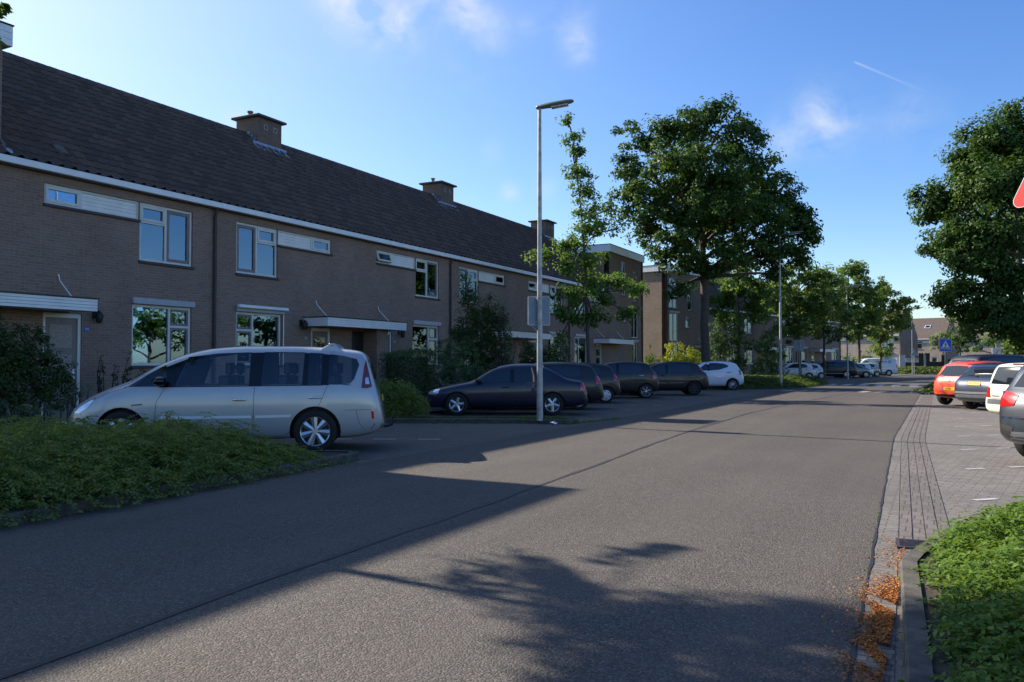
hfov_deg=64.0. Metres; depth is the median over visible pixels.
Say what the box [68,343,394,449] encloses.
people carrier
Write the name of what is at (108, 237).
row house
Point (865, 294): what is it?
street tree
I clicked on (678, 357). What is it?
golden shrub
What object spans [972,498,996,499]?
bay marking
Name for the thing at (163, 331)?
front window
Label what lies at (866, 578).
weeds
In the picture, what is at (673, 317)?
window
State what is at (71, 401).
garden shrub
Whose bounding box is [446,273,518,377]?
tall shrub
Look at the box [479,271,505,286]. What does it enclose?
strip window
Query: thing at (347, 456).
planting bed kerb
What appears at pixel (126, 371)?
hollyhock
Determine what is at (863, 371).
hatchback
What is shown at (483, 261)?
row house
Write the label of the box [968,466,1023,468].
bay marking
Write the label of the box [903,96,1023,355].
broadleaf tree
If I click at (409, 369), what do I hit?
clipped hedge
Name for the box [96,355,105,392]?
hollyhock
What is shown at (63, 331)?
front door
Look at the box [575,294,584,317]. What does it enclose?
casement window
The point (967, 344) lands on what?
row house
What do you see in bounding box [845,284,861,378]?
street lamp
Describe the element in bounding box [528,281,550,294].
strip window
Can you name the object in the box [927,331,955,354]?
street tree
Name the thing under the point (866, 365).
hatchback
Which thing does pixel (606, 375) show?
hatchback
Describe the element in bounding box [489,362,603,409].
hatchback
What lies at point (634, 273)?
window
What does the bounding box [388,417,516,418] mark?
kerb island soil
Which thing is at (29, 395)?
garden shrub
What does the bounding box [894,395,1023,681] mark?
parking bays
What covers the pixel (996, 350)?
traffic sign
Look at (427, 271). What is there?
casement window
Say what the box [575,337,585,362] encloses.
front window
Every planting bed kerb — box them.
[0,450,357,526]
[900,507,1010,681]
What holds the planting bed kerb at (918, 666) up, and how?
on the parking bays at (995, 454)
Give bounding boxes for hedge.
[0,398,40,427]
[376,347,436,408]
[897,366,942,374]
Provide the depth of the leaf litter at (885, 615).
4.28 m
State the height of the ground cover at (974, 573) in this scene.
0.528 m
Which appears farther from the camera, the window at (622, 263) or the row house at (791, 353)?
the row house at (791, 353)
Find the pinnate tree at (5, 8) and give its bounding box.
[0,1,13,69]
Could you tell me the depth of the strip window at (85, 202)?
18.72 m
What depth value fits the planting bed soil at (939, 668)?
4.00 m
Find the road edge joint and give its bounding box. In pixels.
[846,395,919,681]
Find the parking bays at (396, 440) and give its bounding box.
[166,375,935,496]
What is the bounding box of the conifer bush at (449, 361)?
[418,336,486,411]
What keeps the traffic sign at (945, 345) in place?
on the verge island soil
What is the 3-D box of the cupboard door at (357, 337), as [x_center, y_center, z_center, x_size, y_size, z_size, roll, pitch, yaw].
[-5.088,0.854,26.985,0.028,2.330,0.570,-1,-2,28]
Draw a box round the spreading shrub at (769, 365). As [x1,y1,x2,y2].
[742,330,787,374]
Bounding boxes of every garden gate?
[918,353,923,366]
[925,353,929,372]
[941,355,944,365]
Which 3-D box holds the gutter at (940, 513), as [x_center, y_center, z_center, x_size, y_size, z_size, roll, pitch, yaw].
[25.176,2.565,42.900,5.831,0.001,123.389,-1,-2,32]
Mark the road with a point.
(724, 551)
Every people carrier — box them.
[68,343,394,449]
[948,354,1023,363]
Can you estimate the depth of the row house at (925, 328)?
141.80 m
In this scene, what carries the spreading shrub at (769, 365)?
on the ground at (628, 393)
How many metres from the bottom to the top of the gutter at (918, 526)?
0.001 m
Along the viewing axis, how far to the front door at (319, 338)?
25.47 m
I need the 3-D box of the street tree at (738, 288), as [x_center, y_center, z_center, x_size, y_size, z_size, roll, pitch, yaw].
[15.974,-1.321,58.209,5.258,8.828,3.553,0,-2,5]
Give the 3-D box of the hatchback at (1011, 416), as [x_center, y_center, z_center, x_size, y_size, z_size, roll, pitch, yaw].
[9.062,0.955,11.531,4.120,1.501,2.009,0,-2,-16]
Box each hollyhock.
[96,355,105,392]
[111,364,119,386]
[121,351,132,383]
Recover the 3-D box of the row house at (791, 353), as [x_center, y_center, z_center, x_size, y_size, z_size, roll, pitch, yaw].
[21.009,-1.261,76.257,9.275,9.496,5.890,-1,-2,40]
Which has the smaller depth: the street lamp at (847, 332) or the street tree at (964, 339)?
the street lamp at (847, 332)
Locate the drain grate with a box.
[895,538,926,548]
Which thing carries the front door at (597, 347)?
in the row house at (600, 340)
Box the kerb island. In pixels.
[386,416,575,423]
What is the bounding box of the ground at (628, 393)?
[407,374,937,414]
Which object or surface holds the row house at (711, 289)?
on the ground at (628, 393)
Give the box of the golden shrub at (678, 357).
[661,342,700,362]
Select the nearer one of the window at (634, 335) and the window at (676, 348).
the window at (634, 335)
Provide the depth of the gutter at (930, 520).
9.26 m
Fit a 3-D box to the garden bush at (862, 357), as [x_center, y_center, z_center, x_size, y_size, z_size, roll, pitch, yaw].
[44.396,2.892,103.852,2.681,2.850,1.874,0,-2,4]
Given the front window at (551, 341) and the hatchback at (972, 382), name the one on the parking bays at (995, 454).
the hatchback at (972, 382)
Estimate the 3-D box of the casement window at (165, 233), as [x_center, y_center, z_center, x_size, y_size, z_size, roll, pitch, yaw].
[-8.618,-2.594,20.409,0.170,1.483,1.640,-1,-2,28]
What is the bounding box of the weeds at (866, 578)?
[846,502,881,673]
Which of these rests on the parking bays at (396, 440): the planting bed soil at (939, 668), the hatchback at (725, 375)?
the hatchback at (725, 375)
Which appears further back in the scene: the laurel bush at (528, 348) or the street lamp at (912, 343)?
the street lamp at (912, 343)
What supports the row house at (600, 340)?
on the front gardens
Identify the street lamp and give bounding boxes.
[536,99,573,420]
[777,231,803,385]
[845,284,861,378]
[911,307,922,374]
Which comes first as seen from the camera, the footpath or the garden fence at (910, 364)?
the footpath
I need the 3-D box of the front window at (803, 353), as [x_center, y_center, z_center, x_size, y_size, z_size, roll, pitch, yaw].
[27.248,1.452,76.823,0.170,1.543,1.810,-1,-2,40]
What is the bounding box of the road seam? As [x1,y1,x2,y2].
[0,393,845,678]
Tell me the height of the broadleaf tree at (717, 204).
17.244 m
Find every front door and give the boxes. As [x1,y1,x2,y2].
[44,317,76,421]
[312,331,326,379]
[596,346,599,363]
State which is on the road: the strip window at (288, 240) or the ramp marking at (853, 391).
the ramp marking at (853, 391)
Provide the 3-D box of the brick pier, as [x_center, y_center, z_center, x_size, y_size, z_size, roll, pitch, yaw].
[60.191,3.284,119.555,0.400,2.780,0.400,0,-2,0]
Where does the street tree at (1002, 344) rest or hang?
on the ground at (628, 393)
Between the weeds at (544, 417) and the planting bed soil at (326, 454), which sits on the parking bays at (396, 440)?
the weeds at (544, 417)
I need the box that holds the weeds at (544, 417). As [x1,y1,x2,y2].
[386,414,578,422]
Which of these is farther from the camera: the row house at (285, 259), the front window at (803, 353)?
the front window at (803, 353)
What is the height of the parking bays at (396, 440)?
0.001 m
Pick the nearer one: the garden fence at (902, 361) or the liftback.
the liftback
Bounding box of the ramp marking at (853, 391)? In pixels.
[786,390,917,392]
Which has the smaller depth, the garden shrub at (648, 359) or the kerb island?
the kerb island
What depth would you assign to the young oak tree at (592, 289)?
33.52 m
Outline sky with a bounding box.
[0,0,1023,318]
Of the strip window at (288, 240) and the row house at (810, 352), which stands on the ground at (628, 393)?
the row house at (810, 352)
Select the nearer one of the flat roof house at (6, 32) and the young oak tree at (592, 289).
the flat roof house at (6, 32)
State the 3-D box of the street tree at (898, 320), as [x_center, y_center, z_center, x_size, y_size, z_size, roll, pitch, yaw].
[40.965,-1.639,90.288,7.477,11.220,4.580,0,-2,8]
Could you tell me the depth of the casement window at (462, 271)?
33.57 m
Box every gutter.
[898,395,924,681]
[908,395,927,539]
[914,395,937,537]
[920,395,948,532]
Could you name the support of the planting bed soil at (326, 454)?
in the planting bed kerb at (347, 456)
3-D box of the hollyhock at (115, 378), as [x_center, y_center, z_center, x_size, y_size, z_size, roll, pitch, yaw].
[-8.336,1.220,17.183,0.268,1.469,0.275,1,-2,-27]
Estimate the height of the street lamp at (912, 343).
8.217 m
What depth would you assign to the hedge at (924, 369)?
106.84 m
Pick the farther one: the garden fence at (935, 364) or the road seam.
the garden fence at (935, 364)
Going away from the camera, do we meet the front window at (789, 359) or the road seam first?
the road seam
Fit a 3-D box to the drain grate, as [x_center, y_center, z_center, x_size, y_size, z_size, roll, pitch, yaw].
[3.136,1.558,6.241,0.380,0.022,0.320,-1,-2,24]
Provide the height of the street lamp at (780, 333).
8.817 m
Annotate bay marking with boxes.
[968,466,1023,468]
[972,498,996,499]
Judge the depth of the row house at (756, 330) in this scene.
68.79 m
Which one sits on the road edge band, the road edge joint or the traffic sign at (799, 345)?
the road edge joint
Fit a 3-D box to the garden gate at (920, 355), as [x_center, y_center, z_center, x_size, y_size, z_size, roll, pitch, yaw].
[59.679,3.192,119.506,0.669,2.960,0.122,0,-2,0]
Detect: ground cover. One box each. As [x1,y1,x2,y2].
[0,404,331,526]
[708,373,830,388]
[897,496,1023,681]
[909,382,933,394]
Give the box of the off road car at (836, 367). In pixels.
[819,360,857,377]
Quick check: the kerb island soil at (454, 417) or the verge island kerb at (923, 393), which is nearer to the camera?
the kerb island soil at (454, 417)
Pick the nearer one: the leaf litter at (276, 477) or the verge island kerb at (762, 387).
the leaf litter at (276, 477)
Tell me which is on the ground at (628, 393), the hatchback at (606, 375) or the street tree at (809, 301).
the street tree at (809, 301)
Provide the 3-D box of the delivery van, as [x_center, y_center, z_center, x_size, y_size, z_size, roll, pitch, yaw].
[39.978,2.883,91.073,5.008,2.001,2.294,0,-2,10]
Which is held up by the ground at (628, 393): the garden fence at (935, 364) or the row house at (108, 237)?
the garden fence at (935, 364)
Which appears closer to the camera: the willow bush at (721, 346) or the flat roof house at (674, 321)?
the willow bush at (721, 346)
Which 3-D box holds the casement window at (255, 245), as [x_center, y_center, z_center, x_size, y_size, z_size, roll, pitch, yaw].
[-7.205,-2.520,23.122,0.170,1.483,1.640,-1,-2,28]
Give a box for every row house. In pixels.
[0,50,221,425]
[55,86,407,399]
[207,144,453,387]
[361,170,551,381]
[450,201,572,363]
[497,216,633,363]
[654,262,741,361]
[708,270,788,374]
[730,277,796,370]
[752,279,834,377]
[791,287,840,377]
[841,323,857,362]
[860,311,917,372]
[913,315,958,363]
[954,322,969,355]
[970,328,1009,354]
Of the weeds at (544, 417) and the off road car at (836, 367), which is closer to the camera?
the weeds at (544, 417)
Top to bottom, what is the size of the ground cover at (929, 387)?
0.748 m
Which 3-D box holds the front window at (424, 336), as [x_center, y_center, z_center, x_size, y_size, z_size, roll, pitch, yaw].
[-3.248,0.187,30.647,0.170,1.543,1.810,-1,-2,28]
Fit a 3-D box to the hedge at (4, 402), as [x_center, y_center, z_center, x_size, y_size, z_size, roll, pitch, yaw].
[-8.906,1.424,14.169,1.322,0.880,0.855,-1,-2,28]
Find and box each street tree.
[700,266,778,364]
[759,260,843,373]
[794,267,863,377]
[831,259,894,362]
[862,276,919,375]
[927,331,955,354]
[942,314,982,355]
[971,332,1008,353]
[1001,339,1014,353]
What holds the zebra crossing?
on the road
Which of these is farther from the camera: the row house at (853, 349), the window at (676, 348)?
the row house at (853, 349)
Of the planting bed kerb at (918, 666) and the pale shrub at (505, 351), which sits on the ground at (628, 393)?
the pale shrub at (505, 351)
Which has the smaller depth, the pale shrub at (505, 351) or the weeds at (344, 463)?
the weeds at (344, 463)
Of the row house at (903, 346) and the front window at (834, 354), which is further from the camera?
the row house at (903, 346)
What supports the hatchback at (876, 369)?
on the footpath
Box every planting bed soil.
[0,452,345,510]
[917,538,1023,681]
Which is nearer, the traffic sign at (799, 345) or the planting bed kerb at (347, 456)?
the planting bed kerb at (347, 456)
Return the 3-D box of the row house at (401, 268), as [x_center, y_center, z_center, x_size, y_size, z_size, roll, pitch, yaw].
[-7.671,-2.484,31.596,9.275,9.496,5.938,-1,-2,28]
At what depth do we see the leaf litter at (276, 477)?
10.29 m
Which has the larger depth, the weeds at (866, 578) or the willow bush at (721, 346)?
the willow bush at (721, 346)
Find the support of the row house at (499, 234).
on the front gardens
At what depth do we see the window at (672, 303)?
58.53 m
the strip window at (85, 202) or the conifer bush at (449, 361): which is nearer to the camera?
the strip window at (85, 202)
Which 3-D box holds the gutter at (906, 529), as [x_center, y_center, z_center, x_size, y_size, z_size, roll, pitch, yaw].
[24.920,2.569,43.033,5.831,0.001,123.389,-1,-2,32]
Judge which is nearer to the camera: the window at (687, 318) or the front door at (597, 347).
the front door at (597, 347)
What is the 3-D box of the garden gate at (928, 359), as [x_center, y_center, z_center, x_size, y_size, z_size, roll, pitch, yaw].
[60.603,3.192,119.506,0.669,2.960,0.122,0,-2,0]
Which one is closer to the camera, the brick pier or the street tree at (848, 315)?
the street tree at (848, 315)
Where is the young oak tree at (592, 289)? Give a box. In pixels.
[519,111,649,362]
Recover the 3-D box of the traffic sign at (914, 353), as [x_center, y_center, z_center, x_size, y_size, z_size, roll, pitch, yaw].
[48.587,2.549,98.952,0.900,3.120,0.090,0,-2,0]
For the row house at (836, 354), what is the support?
on the ground at (628, 393)
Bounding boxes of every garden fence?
[899,355,905,372]
[905,358,918,372]
[930,361,941,372]
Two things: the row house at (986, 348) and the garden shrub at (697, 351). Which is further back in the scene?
the row house at (986, 348)
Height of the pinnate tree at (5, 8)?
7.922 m
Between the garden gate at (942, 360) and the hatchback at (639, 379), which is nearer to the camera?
the hatchback at (639, 379)
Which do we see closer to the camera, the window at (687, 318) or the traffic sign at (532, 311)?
the traffic sign at (532, 311)
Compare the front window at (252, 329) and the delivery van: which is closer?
the front window at (252, 329)
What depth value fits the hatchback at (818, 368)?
73.95 m
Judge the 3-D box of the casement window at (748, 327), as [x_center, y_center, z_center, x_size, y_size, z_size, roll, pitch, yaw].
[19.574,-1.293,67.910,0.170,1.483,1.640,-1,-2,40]
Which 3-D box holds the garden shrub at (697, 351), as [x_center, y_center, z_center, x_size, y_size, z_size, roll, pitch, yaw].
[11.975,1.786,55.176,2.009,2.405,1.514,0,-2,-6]
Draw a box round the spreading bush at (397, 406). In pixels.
[377,376,430,417]
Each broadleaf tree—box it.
[607,91,824,361]
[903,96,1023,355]
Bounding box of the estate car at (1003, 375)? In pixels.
[986,362,1023,414]
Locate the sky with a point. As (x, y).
(859, 97)
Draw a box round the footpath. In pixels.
[394,374,906,413]
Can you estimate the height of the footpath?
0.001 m
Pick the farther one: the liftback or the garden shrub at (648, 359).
the garden shrub at (648, 359)
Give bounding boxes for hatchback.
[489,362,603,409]
[584,363,619,402]
[604,361,658,397]
[629,361,708,394]
[696,361,743,389]
[771,362,814,376]
[809,363,825,377]
[834,363,873,377]
[858,363,872,370]
[867,363,880,376]
[934,361,997,406]
[954,362,1016,408]
[999,365,1023,456]
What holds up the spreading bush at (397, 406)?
on the kerb island soil at (454, 417)
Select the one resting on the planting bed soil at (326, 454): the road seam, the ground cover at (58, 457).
the ground cover at (58, 457)
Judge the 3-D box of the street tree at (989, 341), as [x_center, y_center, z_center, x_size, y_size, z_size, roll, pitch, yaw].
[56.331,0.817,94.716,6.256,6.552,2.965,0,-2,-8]
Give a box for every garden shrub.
[0,309,84,424]
[21,393,55,426]
[57,384,93,425]
[643,344,664,364]
[683,350,700,361]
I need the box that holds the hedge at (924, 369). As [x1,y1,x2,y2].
[897,366,942,374]
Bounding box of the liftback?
[426,363,587,415]
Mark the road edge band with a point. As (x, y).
(888, 526)
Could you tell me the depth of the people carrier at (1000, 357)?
30.61 m
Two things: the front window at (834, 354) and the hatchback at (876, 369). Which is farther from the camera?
the hatchback at (876, 369)
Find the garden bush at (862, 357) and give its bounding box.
[850,354,872,361]
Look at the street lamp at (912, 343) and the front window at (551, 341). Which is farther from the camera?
the street lamp at (912, 343)
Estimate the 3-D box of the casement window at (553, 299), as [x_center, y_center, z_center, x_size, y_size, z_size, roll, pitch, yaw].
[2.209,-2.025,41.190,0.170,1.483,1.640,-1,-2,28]
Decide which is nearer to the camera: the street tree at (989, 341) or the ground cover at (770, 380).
the ground cover at (770, 380)
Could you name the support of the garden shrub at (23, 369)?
on the front gardens
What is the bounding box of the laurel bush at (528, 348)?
[517,337,572,363]
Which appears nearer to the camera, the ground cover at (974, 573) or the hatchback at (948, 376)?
the ground cover at (974, 573)
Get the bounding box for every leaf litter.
[52,456,387,516]
[763,536,906,681]
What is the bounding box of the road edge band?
[850,395,922,681]
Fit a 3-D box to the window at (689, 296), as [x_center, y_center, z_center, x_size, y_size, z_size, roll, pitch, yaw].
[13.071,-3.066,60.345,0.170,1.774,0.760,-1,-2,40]
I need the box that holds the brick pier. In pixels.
[923,354,925,372]
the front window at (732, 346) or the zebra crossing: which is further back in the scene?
the front window at (732, 346)
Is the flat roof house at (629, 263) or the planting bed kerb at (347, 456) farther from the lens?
the flat roof house at (629, 263)
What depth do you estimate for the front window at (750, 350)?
68.16 m
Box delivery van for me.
[857,358,897,375]
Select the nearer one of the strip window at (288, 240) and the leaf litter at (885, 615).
the leaf litter at (885, 615)
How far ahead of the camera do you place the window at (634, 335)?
51.94 m
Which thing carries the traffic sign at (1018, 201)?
on the planting bed soil at (939, 668)
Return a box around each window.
[43,183,140,222]
[130,304,189,367]
[138,202,194,269]
[235,222,278,279]
[235,312,282,367]
[278,230,332,255]
[376,250,416,270]
[413,325,439,366]
[415,258,439,300]
[459,267,479,305]
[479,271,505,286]
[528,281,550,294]
[548,335,561,361]
[550,285,561,314]
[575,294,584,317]
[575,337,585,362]
[621,262,626,296]
[631,309,638,338]
[632,342,636,361]
[633,272,637,302]
[669,278,677,308]
[669,313,678,341]
[670,345,677,357]
[686,317,690,328]
[687,287,692,311]
[727,346,735,361]
[744,317,752,334]
[745,346,753,364]
[785,348,792,363]
[801,348,805,362]
[831,350,836,359]
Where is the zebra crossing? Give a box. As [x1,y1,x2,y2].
[830,384,917,385]
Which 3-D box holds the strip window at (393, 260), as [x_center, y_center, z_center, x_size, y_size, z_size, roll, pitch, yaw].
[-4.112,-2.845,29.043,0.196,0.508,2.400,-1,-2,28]
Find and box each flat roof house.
[0,20,14,164]
[567,243,644,361]
[643,264,700,363]
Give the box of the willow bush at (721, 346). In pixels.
[708,311,750,372]
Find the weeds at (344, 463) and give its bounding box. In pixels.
[0,417,620,528]
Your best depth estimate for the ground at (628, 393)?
76.79 m
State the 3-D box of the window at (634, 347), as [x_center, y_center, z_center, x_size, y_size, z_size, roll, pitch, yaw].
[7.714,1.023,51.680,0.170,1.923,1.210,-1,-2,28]
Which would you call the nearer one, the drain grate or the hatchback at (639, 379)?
the drain grate
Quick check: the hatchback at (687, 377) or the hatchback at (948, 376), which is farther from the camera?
the hatchback at (687, 377)
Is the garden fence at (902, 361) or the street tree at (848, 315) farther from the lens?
the garden fence at (902, 361)
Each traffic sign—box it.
[528,296,549,325]
[794,340,803,373]
[911,350,917,374]
[939,338,951,364]
[992,344,1000,353]
[1013,179,1023,207]
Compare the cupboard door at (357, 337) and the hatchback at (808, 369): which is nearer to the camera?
the cupboard door at (357, 337)
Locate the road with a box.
[0,377,934,681]
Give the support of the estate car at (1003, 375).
on the parking bays at (995, 454)
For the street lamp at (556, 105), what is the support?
on the kerb island soil at (454, 417)
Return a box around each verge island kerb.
[707,383,824,388]
[920,391,934,394]
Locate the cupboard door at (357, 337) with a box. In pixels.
[352,331,362,380]
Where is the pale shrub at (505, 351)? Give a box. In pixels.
[493,294,516,365]

